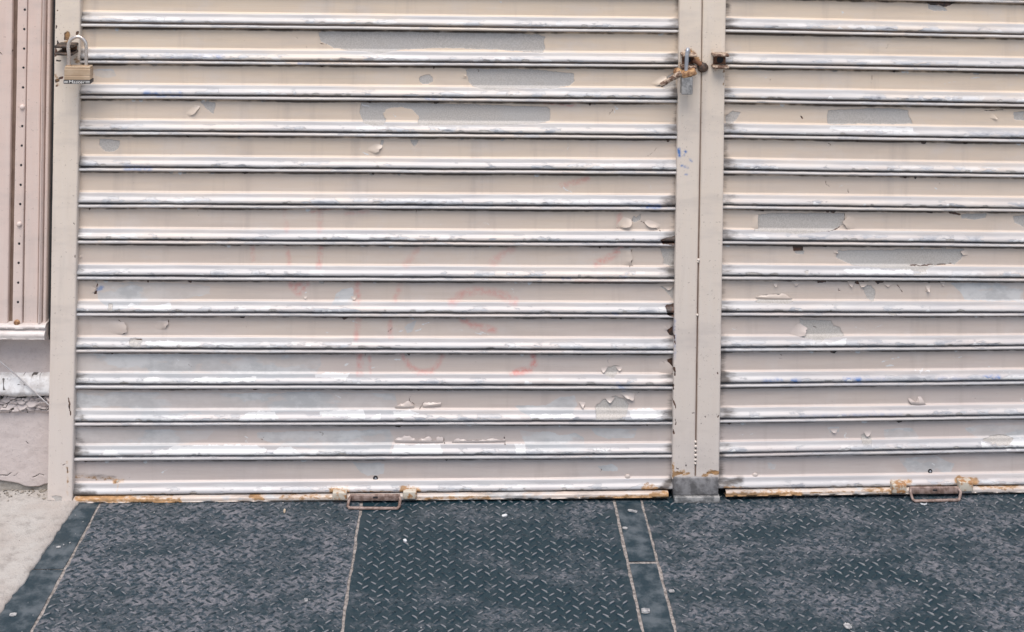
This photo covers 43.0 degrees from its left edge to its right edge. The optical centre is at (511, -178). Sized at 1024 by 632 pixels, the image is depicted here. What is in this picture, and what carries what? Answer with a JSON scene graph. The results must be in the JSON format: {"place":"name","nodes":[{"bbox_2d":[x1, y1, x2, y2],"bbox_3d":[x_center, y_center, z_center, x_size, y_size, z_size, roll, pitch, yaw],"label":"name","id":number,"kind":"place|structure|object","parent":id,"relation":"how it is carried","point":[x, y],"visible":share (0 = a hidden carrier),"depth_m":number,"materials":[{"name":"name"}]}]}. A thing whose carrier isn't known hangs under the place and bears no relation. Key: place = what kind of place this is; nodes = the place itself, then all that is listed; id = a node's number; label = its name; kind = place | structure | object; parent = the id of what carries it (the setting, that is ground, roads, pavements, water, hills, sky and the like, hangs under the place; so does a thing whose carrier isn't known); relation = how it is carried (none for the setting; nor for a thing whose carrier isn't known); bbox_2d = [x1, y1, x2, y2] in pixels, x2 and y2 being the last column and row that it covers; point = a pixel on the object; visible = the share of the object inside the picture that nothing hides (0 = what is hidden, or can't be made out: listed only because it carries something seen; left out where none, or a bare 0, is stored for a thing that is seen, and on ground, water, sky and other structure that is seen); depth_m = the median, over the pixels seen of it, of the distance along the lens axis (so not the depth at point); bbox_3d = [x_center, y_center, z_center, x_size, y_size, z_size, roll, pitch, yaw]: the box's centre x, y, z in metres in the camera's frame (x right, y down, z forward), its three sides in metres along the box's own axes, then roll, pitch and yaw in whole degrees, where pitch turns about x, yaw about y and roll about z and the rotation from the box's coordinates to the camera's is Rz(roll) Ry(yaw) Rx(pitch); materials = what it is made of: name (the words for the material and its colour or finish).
{"place":"outdoors","nodes":[
{"label":"outdoors","id":0,"kind":"place"},
{"bbox_2d":[0,490,81,612],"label":"pavement","id":1,"kind":"structure","parent":0,"point":[31,525],"depth_m":2.61,"materials":[{"name":"concrete"}]},
{"bbox_2d":[0,488,45,500],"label":"rubble","id":2,"kind":"object","parent":1,"relation":"on","point":[40,490],"visible":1,"depth_m":2.76,"materials":[{"name":"grey stone"}]},
{"bbox_2d":[0,336,49,490],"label":"masonry base","id":3,"kind":"object","parent":1,"relation":"on","point":[24,419],"visible":0.76,"depth_m":2.76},
{"bbox_2d":[0,0,53,339],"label":"shopfront panel","id":4,"kind":"object","parent":3,"relation":"on","point":[26,55],"visible":0.94,"depth_m":2.73,"materials":[{"name":"paint"}]},
{"bbox_2d":[47,0,85,500],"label":"shutter jamb","id":5,"kind":"object","parent":1,"relation":"on","point":[65,212],"visible":0.93,"depth_m":2.73,"materials":[{"name":"paint"}]},
{"bbox_2d":[0,361,48,405],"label":"wire","id":6,"kind":"object","parent":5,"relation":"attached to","point":[26,384],"visible":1,"depth_m":2.74,"materials":[{"name":"grey metal"}]},
{"bbox_2d":[63,35,93,83],"bbox_3d":[-0.895,0.489,2.686,0.055,0.099,0.026,1,0,-2],"label":"padlock","id":7,"kind":"object","parent":5,"relation":"hanging from","point":[78,74],"visible":1,"depth_m":2.68,"materials":[{"name":"gold metal"}]},
{"label":"ground","id":8,"kind":"structure","parent":0,"visible":0},
{"bbox_2d":[0,495,98,631],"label":"frame strip","id":9,"kind":"object","parent":8,"relation":"on","point":[26,603],"visible":0.84,"depth_m":2.46,"materials":[{"name":"metal"}]},
{"bbox_2d":[33,492,361,631],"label":"tread plate","id":10,"kind":"object","parent":8,"relation":"on","point":[262,577],"visible":0.91,"depth_m":2.49,"materials":[{"name":"metal"}]},
{"bbox_2d":[30,489,676,631],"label":"seam dirt","id":11,"kind":"structure","parent":8,"relation":"on","point":[628,562],"depth_m":2.51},
{"bbox_2d":[344,490,641,631],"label":"tread plate","id":12,"kind":"object","parent":8,"relation":"on","point":[516,583],"visible":0.88,"depth_m":2.51,"materials":[{"name":"metal"}]},
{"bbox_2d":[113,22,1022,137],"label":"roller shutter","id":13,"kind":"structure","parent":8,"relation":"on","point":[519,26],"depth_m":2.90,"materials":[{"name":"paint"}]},
{"bbox_2d":[615,489,673,631],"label":"frame strip","id":14,"kind":"object","parent":8,"relation":"on","point":[649,590],"visible":0.91,"depth_m":2.52,"materials":[{"name":"metal"}]},
{"bbox_2d":[641,608,649,613],"bbox_3d":[0.244,1.443,2.380,0.015,0.005,0.010,1,0,-2],"label":"filter stub","id":15,"kind":"object","parent":14,"relation":"on","point":[645,610],"visible":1,"depth_m":2.38,"materials":[{"name":"white paper"}]},
{"bbox_2d":[640,484,1023,631],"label":"tread plate","id":16,"kind":"object","parent":8,"relation":"on","point":[763,583],"visible":0.91,"depth_m":2.55,"materials":[{"name":"metal"}]},
{"bbox_2d":[47,502,1022,631],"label":"litter specks","id":17,"kind":"object","parent":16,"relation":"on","point":[531,552],"visible":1,"depth_m":2.58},
{"bbox_2d":[670,0,728,502],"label":"shutter post","id":18,"kind":"object","parent":16,"relation":"on","point":[696,358],"visible":0.96,"depth_m":2.77,"materials":[{"name":"metal"}]},
{"bbox_2d":[73,0,678,509],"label":"roller shutter","id":19,"kind":"object","parent":18,"relation":"attached to","point":[423,250],"visible":0.98,"depth_m":2.76,"materials":[{"name":"paint"}]},
{"bbox_2d":[660,47,696,94],"bbox_3d":[0.349,0.524,2.745,0.078,0.098,0.035,1,0,-2],"label":"pin lock","id":20,"kind":"object","parent":18,"relation":"attached to","point":[686,74],"visible":1,"depth_m":2.73,"materials":[{"name":"metal"}]},
{"bbox_2d":[718,0,1023,502],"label":"roller shutter","id":21,"kind":"object","parent":18,"relation":"attached to","point":[872,322],"visible":1,"depth_m":2.81,"materials":[{"name":"paint"}]},
{"bbox_2d":[843,622,851,628],"bbox_3d":[0.605,1.450,2.345,0.012,0.002,0.018,1,0,-13],"label":"paint chip","id":22,"kind":"object","parent":16,"relation":"on","point":[847,625],"visible":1,"depth_m":2.35,"materials":[{"name":"white paint"}]}
]}

